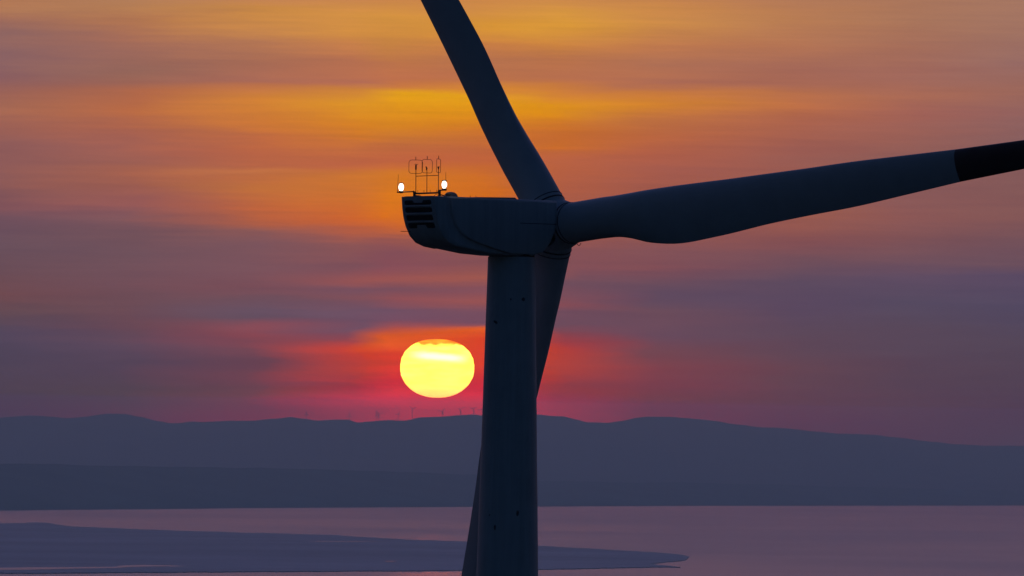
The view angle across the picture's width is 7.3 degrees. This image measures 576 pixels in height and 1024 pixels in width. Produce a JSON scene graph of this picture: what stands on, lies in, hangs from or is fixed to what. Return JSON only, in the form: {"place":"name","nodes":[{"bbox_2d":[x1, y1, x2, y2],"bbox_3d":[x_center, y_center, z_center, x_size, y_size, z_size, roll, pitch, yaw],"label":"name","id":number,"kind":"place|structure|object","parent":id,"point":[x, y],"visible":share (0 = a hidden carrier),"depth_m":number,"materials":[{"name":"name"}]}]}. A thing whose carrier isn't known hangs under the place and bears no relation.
{"place":"outdoors","nodes":[
{"label":"outdoors","id":0,"kind":"place"},
{"bbox_2d":[0,565,172,569],"bbox_3d":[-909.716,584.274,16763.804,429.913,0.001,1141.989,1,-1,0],"label":"water","id":1,"kind":"structure","parent":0,"point":[24,568],"depth_m":16750.01,"materials":[{"name":"purple"}]},
{"bbox_2d":[0,522,688,573],"bbox_3d":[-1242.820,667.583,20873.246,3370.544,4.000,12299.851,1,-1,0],"label":"peninsula","id":2,"kind":"object","parent":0,"point":[36,544],"visible":0.9,"depth_m":19683.18},
{"bbox_2d":[0,414,1023,490],"bbox_3d":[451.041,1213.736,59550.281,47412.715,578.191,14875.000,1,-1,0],"label":"hills","id":3,"kind":"structure","parent":0,"point":[656,449],"depth_m":57274.59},
{"bbox_2d":[0,506,1023,575],"bbox_3d":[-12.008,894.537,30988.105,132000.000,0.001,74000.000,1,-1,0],"label":"sea","id":4,"kind":"structure","parent":0,"point":[848,540],"depth_m":26647.22,"materials":[{"name":"purple liquid"}]},
{"bbox_2d":[0,464,1023,510],"bbox_3d":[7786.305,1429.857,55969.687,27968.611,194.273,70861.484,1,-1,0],"label":"headland","id":5,"kind":"structure","parent":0,"point":[50,487],"depth_m":37794.28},
{"bbox_2d":[0,0,1023,445],"label":"sky","id":6,"kind":"structure","parent":0,"point":[202,220],"materials":[{"name":"orange"}]},
{"bbox_2d":[397,0,1023,575],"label":"wind turbine","id":7,"kind":"object","parent":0,"point":[533,234],"visible":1,"depth_m":491.25,"materials":[{"name":"paint"}]}
]}

